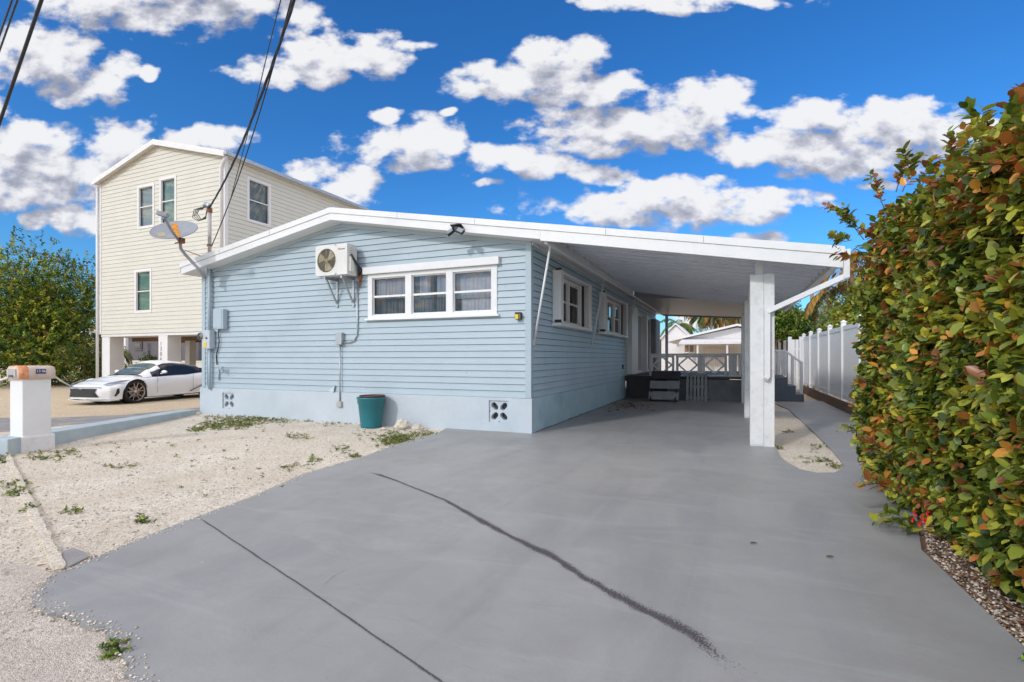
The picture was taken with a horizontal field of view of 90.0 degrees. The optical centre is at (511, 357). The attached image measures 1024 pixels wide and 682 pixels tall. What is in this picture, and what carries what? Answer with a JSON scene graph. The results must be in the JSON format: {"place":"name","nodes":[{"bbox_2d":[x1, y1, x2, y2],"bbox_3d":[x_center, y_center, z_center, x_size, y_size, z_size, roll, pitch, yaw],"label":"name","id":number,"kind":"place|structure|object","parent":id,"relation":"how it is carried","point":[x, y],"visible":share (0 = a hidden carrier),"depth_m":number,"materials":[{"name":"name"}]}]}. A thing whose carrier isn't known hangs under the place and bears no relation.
{"place":"outdoors","nodes":[
{"label":"outdoors","id":0,"kind":"place"},
{"bbox_2d":[0,0,12,35],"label":"street cable","id":1,"kind":"object","parent":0,"point":[6,16],"visible":1,"depth_m":7.31,"materials":[{"name":"black rubber"}]},
{"bbox_2d":[0,0,18,50],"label":"street cable","id":2,"kind":"object","parent":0,"point":[9,22],"visible":1,"depth_m":7.44,"materials":[{"name":"black rubber"}]},
{"bbox_2d":[0,0,43,125],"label":"street cable","id":3,"kind":"object","parent":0,"point":[24,49],"visible":1,"depth_m":7.44,"materials":[{"name":"black rubber"}]},
{"bbox_2d":[0,559,128,681],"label":"road shoulder","id":4,"kind":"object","parent":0,"point":[44,652],"visible":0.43,"depth_m":2.49,"materials":[{"name":"gravel"}]},
{"bbox_2d":[0,385,199,417],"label":"sand yard","id":5,"kind":"structure","parent":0,"point":[62,405],"depth_m":15.42,"materials":[{"name":"beige sand"}]},
{"bbox_2d":[68,360,201,402],"bbox_3d":[-12.344,0.782,17.713,2.292,1.385,4.856,0,0,15],"label":"sports car","id":6,"kind":"object","parent":5,"relation":"on","point":[138,382],"visible":0.84,"depth_m":16.70,"materials":[{"name":"white paint"}]},
{"bbox_2d":[56,376,81,389],"bbox_3d":[-13.016,0.744,15.481,0.027,1.055,19.010,0,0,-38],"label":"rope","id":7,"kind":"object","parent":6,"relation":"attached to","point":[66,383],"visible":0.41,"depth_m":10.47,"materials":[{"name":"white fabric"}]},
{"bbox_2d":[0,407,199,431],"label":"neighbour driveway","id":8,"kind":"structure","parent":0,"point":[5,424],"depth_m":11.79,"materials":[{"name":"concrete"}]},
{"bbox_2d":[73,323,201,368],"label":"grey house","id":9,"kind":"structure","parent":0,"point":[136,350],"depth_m":47.59,"materials":[{"name":"metal"}]},
{"bbox_2d":[134,342,141,349],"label":"window","id":10,"kind":"structure","parent":9,"relation":"in","point":[137,345],"depth_m":48.18,"materials":[{"name":"grey glass"}]},
{"bbox_2d":[91,139,370,377],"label":"stilt house","id":11,"kind":"structure","parent":0,"point":[146,290],"depth_m":22.32,"materials":[{"name":"beige"}]},
{"bbox_2d":[134,268,151,313],"bbox_3d":[-16.193,-2.915,22.577,1.364,2.130,0.175,0,0,23],"label":"window","id":12,"kind":"structure","parent":11,"relation":"in","point":[142,277],"depth_m":22.69,"materials":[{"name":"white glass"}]},
{"bbox_2d":[137,183,154,229],"bbox_3d":[-16.016,-6.620,22.501,1.357,2.120,0.175,0,0,23],"label":"window","id":13,"kind":"structure","parent":11,"relation":"in","point":[145,193],"depth_m":22.61,"materials":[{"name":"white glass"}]},
{"bbox_2d":[159,175,176,223],"bbox_3d":[-14.660,-6.690,21.918,1.297,2.260,0.175,0,0,23],"label":"window","id":14,"kind":"structure","parent":11,"relation":"in","point":[167,185],"depth_m":22.02,"materials":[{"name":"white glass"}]},
{"bbox_2d":[247,176,270,227],"bbox_3d":[-10.917,-6.669,21.995,0.195,1.938,1.200,0,0,23],"label":"window","id":15,"kind":"structure","parent":11,"relation":"in","point":[252,191],"depth_m":22.10,"materials":[{"name":"clear glass"}]},
{"bbox_2d":[231,0,280,194],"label":"phone cable","id":16,"kind":"object","parent":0,"point":[259,86],"visible":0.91,"depth_m":9.16,"materials":[{"name":"black rubber"}]},
{"bbox_2d":[0,401,851,678],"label":"gravel yard","id":17,"kind":"structure","parent":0,"point":[799,441],"depth_m":6.44,"materials":[{"name":"beige gravel"}]},
{"bbox_2d":[61,547,87,569],"bbox_3d":[-3.043,1.415,3.536,0.452,0.070,0.157,0,0,42],"label":"concrete patch","id":18,"kind":"object","parent":17,"relation":"on","point":[73,557],"visible":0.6,"depth_m":3.53,"materials":[{"name":"concrete"}]},
{"bbox_2d":[0,420,371,574],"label":"yard litter","id":19,"kind":"object","parent":17,"relation":"on","point":[99,514],"visible":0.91,"depth_m":4.30,"materials":[{"name":"beige plant"}]},
{"bbox_2d":[0,414,437,660],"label":"weeds","id":20,"kind":"object","parent":17,"relation":"on","point":[115,641],"visible":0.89,"depth_m":7.54,"materials":[{"name":"green plant"}]},
{"bbox_2d":[356,394,385,427],"bbox_3d":[-2.816,1.073,10.243,0.568,0.635,0.568,0,0,23],"label":"plant pot","id":21,"kind":"object","parent":17,"relation":"on","point":[371,408],"visible":1,"depth_m":10.04,"materials":[{"name":"teal plastic"}]},
{"bbox_2d":[394,418,409,429],"bbox_3d":[-2.141,1.303,9.982,0.303,0.249,0.268,0,0,23],"label":"rock","id":22,"kind":"object","parent":17,"relation":"on","point":[402,423],"visible":0.95,"depth_m":9.91,"materials":[{"name":"beige stone"}]},
{"bbox_2d":[411,423,422,429],"bbox_3d":[-1.839,1.351,9.956,0.212,0.140,0.165,0,0,43],"label":"rock","id":23,"kind":"object","parent":17,"relation":"on","point":[418,426],"visible":0.95,"depth_m":9.90,"materials":[{"name":"beige stone"}]},
{"bbox_2d":[626,316,784,400],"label":"deck","id":24,"kind":"structure","parent":17,"relation":"on","point":[722,388],"depth_m":16.62,"materials":[{"name":"wood"}]},
{"bbox_2d":[649,353,740,376],"bbox_3d":[6.005,0.242,16.440,3.144,0.735,0.150,0,0,23],"label":"porch railing","id":25,"kind":"object","parent":24,"relation":"on","point":[700,364],"visible":0.84,"depth_m":16.36,"materials":[{"name":"white wood"}]},
{"bbox_2d":[775,411,794,417],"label":"stepping slab","id":26,"kind":"structure","parent":17,"relation":"on","point":[781,414],"depth_m":12.24,"materials":[{"name":"concrete"}]},
{"bbox_2d":[775,350,803,401],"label":"side steps","id":27,"kind":"structure","parent":17,"relation":"on","point":[785,390],"depth_m":16.10,"materials":[{"name":"paint"}]},
{"bbox_2d":[775,428,843,468],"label":"island weeds","id":28,"kind":"object","parent":17,"relation":"on","point":[821,460],"visible":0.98,"depth_m":6.96,"materials":[{"name":"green plant"}]},
{"bbox_2d":[801,314,867,414],"bbox_3d":[7.251,0.210,9.989,0.210,2.440,24.870,0,0,23],"label":"vinyl fence","id":29,"kind":"object","parent":17,"relation":"on","point":[830,356],"visible":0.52,"depth_m":15.17,"materials":[{"name":"white plastic"}]},
{"bbox_2d":[916,514,1023,641],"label":"mulch bed","id":30,"kind":"object","parent":17,"relation":"on","point":[925,550],"visible":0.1,"depth_m":3.25,"materials":[{"name":"brown plant"}]},
{"bbox_2d":[820,82,1023,603],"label":"hedge","id":31,"kind":"object","parent":30,"relation":"on","point":[937,394],"visible":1,"depth_m":3.50,"materials":[{"name":"green plant"}]},
{"bbox_2d":[921,512,1023,645],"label":"bed pebbles","id":32,"kind":"object","parent":30,"relation":"on","point":[995,613],"visible":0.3,"depth_m":3.06,"materials":[{"name":"gravel"}]},
{"bbox_2d":[0,365,855,404],"bbox_3d":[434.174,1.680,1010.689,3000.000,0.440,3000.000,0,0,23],"label":"ground","id":33,"kind":"structure","parent":0,"point":[807,398],"depth_m":21.92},
{"bbox_2d":[5,454,65,573],"bbox_3d":[-5.296,1.412,5.527,6.442,0.076,0.088,0,0,43],"label":"kerb strip","id":34,"kind":"object","parent":33,"relation":"on","point":[57,562],"visible":0.7,"depth_m":4.16,"materials":[{"name":"beige concrete"}]},
{"bbox_2d":[0,225,125,386],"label":"bushy tree","id":35,"kind":"object","parent":33,"relation":"on","point":[31,313],"visible":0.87,"depth_m":25.76,"materials":[{"name":"green plant"}]},
{"bbox_2d":[52,344,101,384],"bbox_3d":[-20.699,0.465,24.832,1.953,2.248,2.708,0,0,23],"label":"shrub","id":36,"kind":"object","parent":33,"relation":"on","point":[77,360],"visible":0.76,"depth_m":24.58,"materials":[{"name":"green plant"}]},
{"bbox_2d":[0,409,196,455],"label":"wall","id":37,"kind":"structure","parent":33,"relation":"on","point":[11,445],"depth_m":9.17,"materials":[{"name":"concrete"}]},
{"bbox_2d":[9,379,54,452],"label":"mailbox pillar","id":38,"kind":"structure","parent":37,"relation":"on","point":[30,412],"depth_m":7.64,"materials":[{"name":"white paint"}]},
{"bbox_2d":[7,365,55,379],"bbox_3d":[-7.287,0.223,7.752,0.426,0.205,0.477,0,0,23],"label":"mailbox","id":39,"kind":"object","parent":38,"relation":"on","point":[23,372],"visible":1,"depth_m":7.62,"materials":[{"name":"metal"}]},
{"bbox_2d":[8,369,15,376],"bbox_3d":[-7.378,0.230,7.553,0.220,0.120,0.016,0,0,23],"label":"door","id":40,"kind":"structure","parent":39,"relation":"in","point":[10,371],"depth_m":7.53,"materials":[{"name":"metal"}]},
{"bbox_2d":[99,349,133,364],"bbox_3d":[-25.123,0.385,32.530,1.982,2.030,1.983,0,0,-25],"label":"palm tree","id":41,"kind":"object","parent":33,"relation":"on","point":[129,358],"visible":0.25,"depth_m":33.02,"materials":[{"name":"green plant"}]},
{"bbox_2d":[135,351,157,362],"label":"shrub","id":42,"kind":"object","parent":33,"relation":"on","point":[150,358],"visible":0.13,"depth_m":27.18,"materials":[{"name":"green plant"}]},
{"bbox_2d":[179,207,850,446],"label":"house","id":43,"kind":"structure","parent":33,"relation":"on","point":[445,339],"depth_m":10.54,"materials":[{"name":"blue wood"}]},
{"bbox_2d":[149,210,207,278],"bbox_3d":[-7.733,-2.542,11.459,1.047,1.389,1.493,0,0,2],"label":"satellite dish","id":44,"kind":"object","parent":43,"relation":"attached to","point":[177,230],"visible":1,"depth_m":11.82,"materials":[{"name":"grey metal"}]},
{"bbox_2d":[192,202,212,388],"bbox_3d":[-7.561,-1.517,12.554,0.569,4.594,0.149,0,0,17],"label":"service mast","id":45,"kind":"object","parent":43,"relation":"attached to","point":[209,210],"visible":0.96,"depth_m":12.48,"materials":[{"name":"grey galvanised steel"}]},
{"bbox_2d":[212,0,291,244],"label":"phone cable","id":46,"kind":"object","parent":45,"relation":"attached to","point":[253,131],"visible":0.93,"depth_m":9.51,"materials":[{"name":"black rubber"}]},
{"bbox_2d":[209,0,295,206],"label":"service cable","id":47,"kind":"object","parent":45,"relation":"attached to","point":[268,75],"visible":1,"depth_m":8.70,"materials":[{"name":"black rubber"}]},
{"bbox_2d":[197,330,214,348],"bbox_3d":[-7.479,-0.435,12.486,0.401,0.450,0.220,0,0,23],"label":"electric meter","id":48,"kind":"object","parent":43,"relation":"attached to","point":[207,337],"visible":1,"depth_m":12.43,"materials":[{"name":"grey metal"}]},
{"bbox_2d":[213,309,227,364],"bbox_3d":[-7.059,-0.489,12.353,0.403,1.342,0.143,0,0,23],"label":"breaker box","id":49,"kind":"object","parent":43,"relation":"attached to","point":[220,318],"visible":1,"depth_m":12.28,"materials":[{"name":"grey"}]},
{"bbox_2d":[218,367,223,379],"bbox_3d":[-7.027,0.384,12.335,0.095,0.332,0.328,0,0,-42],"label":"garden tap","id":50,"kind":"object","parent":43,"relation":"attached to","point":[221,369],"visible":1,"depth_m":12.43,"materials":[{"name":"blue"}]},
{"bbox_2d":[315,243,361,307],"bbox_3d":[-3.613,-1.703,10.746,0.958,1.266,0.405,0,0,23],"label":"air conditioner","id":51,"kind":"object","parent":43,"relation":"attached to","point":[332,261],"visible":1,"depth_m":10.63,"materials":[{"name":"metal"}]},
{"bbox_2d":[336,281,357,406],"bbox_3d":[-3.500,-0.270,10.853,0.541,2.660,0.091,0,0,23],"label":"conduit pipe","id":52,"kind":"object","parent":43,"relation":"attached to","point":[339,342],"visible":1,"depth_m":10.89,"materials":[{"name":"plastic"}]},
{"bbox_2d":[362,256,500,320],"bbox_3d":[-1.622,-1.317,10.184,3.120,1.105,0.315,0,0,23],"label":"window","id":53,"kind":"structure","parent":43,"relation":"in","point":[391,294],"depth_m":10.14,"materials":[{"name":"white paint"}]},
{"bbox_2d":[447,223,464,235],"bbox_3d":[-1.019,-2.329,9.385,0.379,0.218,0.162,0,0,23],"label":"floodlight","id":54,"kind":"object","parent":43,"relation":"attached to","point":[458,228],"visible":1,"depth_m":9.35,"materials":[{"name":"black plastic"}]},
{"bbox_2d":[515,312,521,319],"bbox_3d":[0.116,-0.755,9.302,0.110,0.130,0.095,0,0,23],"label":"wall light","id":55,"kind":"object","parent":43,"relation":"attached to","point":[518,315],"visible":1,"depth_m":9.26,"materials":[{"name":"yellow plastic"}]},
{"bbox_2d":[552,268,591,331],"bbox_3d":[1.143,-1.200,11.535,0.715,1.400,2.940,0,0,23],"label":"window","id":56,"kind":"structure","parent":43,"relation":"in","point":[561,304],"depth_m":11.38,"materials":[{"name":"white paint"}]},
{"bbox_2d":[598,291,627,337],"bbox_3d":[2.850,-1.200,15.509,0.715,1.400,3.850,0,0,23],"label":"window","id":57,"kind":"structure","parent":43,"relation":"in","point":[622,309],"depth_m":15.67,"materials":[{"name":"white paint"}]},
{"bbox_2d":[615,306,659,373],"bbox_3d":[5.189,-0.600,21.035,0.850,2.400,7.250,0,0,23],"label":"sliding door","id":58,"kind":"structure","parent":43,"relation":"in","point":[643,340],"depth_m":20.66,"materials":[{"name":"white paint"}]},
{"bbox_2d":[660,323,690,370],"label":"white cottage","id":59,"kind":"structure","parent":33,"relation":"on","point":[675,330],"depth_m":49.91,"materials":[{"name":"white paint"}]},
{"bbox_2d":[660,318,698,336],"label":"palm tree","id":60,"kind":"object","parent":33,"relation":"on","point":[687,327],"visible":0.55,"depth_m":59.27,"materials":[{"name":"green plant"}]},
{"bbox_2d":[687,317,716,331],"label":"palm tree","id":61,"kind":"object","parent":33,"relation":"on","point":[693,320],"visible":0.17,"depth_m":61.85,"materials":[{"name":"green plant"}]},
{"bbox_2d":[697,317,730,330],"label":"palm tree","id":62,"kind":"object","parent":33,"relation":"on","point":[701,320],"visible":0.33,"depth_m":59.77,"materials":[{"name":"green plant"}]},
{"bbox_2d":[712,318,728,327],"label":"palm tree","id":63,"kind":"object","parent":33,"relation":"on","point":[724,321],"visible":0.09,"depth_m":64.39,"materials":[{"name":"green plant"}]},
{"bbox_2d":[721,318,740,325],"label":"palm tree","id":64,"kind":"object","parent":33,"relation":"on","point":[733,321],"visible":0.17,"depth_m":58.40,"materials":[{"name":"green plant"}]},
{"bbox_2d":[775,314,795,349],"bbox_3d":[12.957,-0.621,25.085,2.804,4.042,2.251,0,0,23],"label":"background shrub","id":65,"kind":"object","parent":33,"relation":"on","point":[781,340],"visible":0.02,"depth_m":24.89,"materials":[{"name":"green plant"}]},
{"bbox_2d":[775,300,808,377],"bbox_3d":[13.017,-0.710,24.090,2.431,4.224,2.386,0,0,-19],"label":"background shrub","id":66,"kind":"object","parent":33,"relation":"on","point":[778,324],"visible":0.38,"depth_m":23.73,"materials":[{"name":"green plant"}]},
{"bbox_2d":[775,309,814,339],"bbox_3d":[13.666,-0.444,23.416,3.137,3.692,2.526,0,0,-8],"label":"background shrub","id":67,"kind":"object","parent":33,"relation":"on","point":[802,323],"visible":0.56,"depth_m":23.19,"materials":[{"name":"green plant"}]},
{"bbox_2d":[788,337,801,389],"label":"white gate","id":68,"kind":"structure","parent":33,"relation":"on","point":[795,348],"depth_m":21.59,"materials":[{"name":"plastic"}]},
{"bbox_2d":[804,298,836,335],"bbox_3d":[13.668,-0.644,21.552,2.368,4.091,3.157,0,0,23],"label":"background shrub","id":69,"kind":"object","parent":33,"relation":"on","point":[812,325],"visible":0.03,"depth_m":21.78,"materials":[{"name":"green plant"}]},
{"bbox_2d":[813,296,848,333],"bbox_3d":[12.867,-0.484,19.428,2.688,3.776,2.846,0,0,23],"label":"background shrub","id":70,"kind":"object","parent":33,"relation":"on","point":[824,320],"visible":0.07,"depth_m":19.51,"materials":[{"name":"green plant"}]},
{"bbox_2d":[804,276,862,388],"bbox_3d":[13.669,-1.058,21.540,2.639,4.955,3.418,0,0,-25],"label":"palm tree","id":71,"kind":"object","parent":33,"relation":"on","point":[834,291],"visible":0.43,"depth_m":21.30,"materials":[{"name":"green plant"}]},
{"bbox_2d":[822,295,858,328],"bbox_3d":[11.684,-0.530,16.619,2.676,3.873,2.689,0,0,23],"label":"background shrub","id":72,"kind":"object","parent":33,"relation":"on","point":[835,316],"visible":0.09,"depth_m":17.01,"materials":[{"name":"green plant"}]},
{"bbox_2d":[819,243,874,295],"bbox_3d":[13.413,-1.499,20.382,2.522,5.807,2.570,0,0,23],"label":"palm tree","id":73,"kind":"object","parent":33,"relation":"on","point":[857,266],"visible":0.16,"depth_m":19.97,"materials":[{"name":"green plant"}]},
{"bbox_2d":[839,275,862,323],"bbox_3d":[10.494,-0.458,14.187,2.349,3.722,2.374,0,0,23],"label":"background shrub","id":74,"kind":"object","parent":33,"relation":"on","point":[856,307],"depth_m":14.69,"materials":[{"name":"green plant"}]},
{"bbox_2d":[0,0,1023,354],"label":"sky","id":75,"kind":"structure","parent":0,"point":[719,118],"materials":[{"name":"blue"}]},
{"bbox_2d":[30,398,1023,681],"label":"driveway","id":76,"kind":"structure","parent":0,"point":[672,508],"depth_m":3.23,"materials":[{"name":"paint"}]},
{"bbox_2d":[0,432,440,681],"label":"spilled gravel","id":77,"kind":"structure","parent":76,"relation":"on","point":[88,621],"depth_m":2.79,"materials":[{"name":"beige gravel"}]},
{"bbox_2d":[201,519,442,681],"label":"slab joint","id":78,"kind":"object","parent":76,"relation":"on","point":[418,665],"visible":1,"depth_m":2.72,"materials":[{"name":"grey"}]},
{"bbox_2d":[375,473,739,667],"bbox_3d":[-0.259,1.366,4.185,0.307,0.001,4.894,0,0,-34],"label":"tar patch","id":79,"kind":"object","parent":76,"relation":"on","point":[625,599],"visible":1,"depth_m":3.00,"materials":[{"name":"black asphalt"}]},
{"bbox_2d":[607,399,664,411],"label":"leaf litter","id":80,"kind":"object","parent":76,"relation":"on","point":[630,404],"visible":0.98,"depth_m":14.60,"materials":[{"name":"plant"}]},
{"bbox_2d":[648,371,680,401],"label":"wooden steps","id":81,"kind":"structure","parent":76,"relation":"on","point":[660,395],"depth_m":16.07,"materials":[{"name":"grey paint"}]},
{"bbox_2d":[686,373,707,400],"bbox_3d":[5.858,0.940,16.233,0.653,0.867,0.213,0,0,23],"label":"slatted panel","id":82,"kind":"object","parent":76,"relation":"on","point":[698,386],"visible":0.97,"depth_m":16.22,"materials":[{"name":"grey paint"}]},
{"bbox_2d":[668,324,740,370],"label":"white house","id":83,"kind":"structure","parent":0,"point":[726,339],"depth_m":38.92,"materials":[{"name":"white paint"}]},
{"bbox_2d":[683,344,694,352],"bbox_3d":[13.740,-0.685,39.722,0.848,0.702,0.120,0,0,23],"label":"window","id":84,"kind":"structure","parent":83,"relation":"in","point":[687,348],"depth_m":39.70,"materials":[{"name":"glass"}]},
{"bbox_2d":[775,337,798,376],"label":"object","id":85,"kind":"structure","parent":0,"point":[782,345],"depth_m":26.46,"materials":[{"name":"white paint"}]}
]}

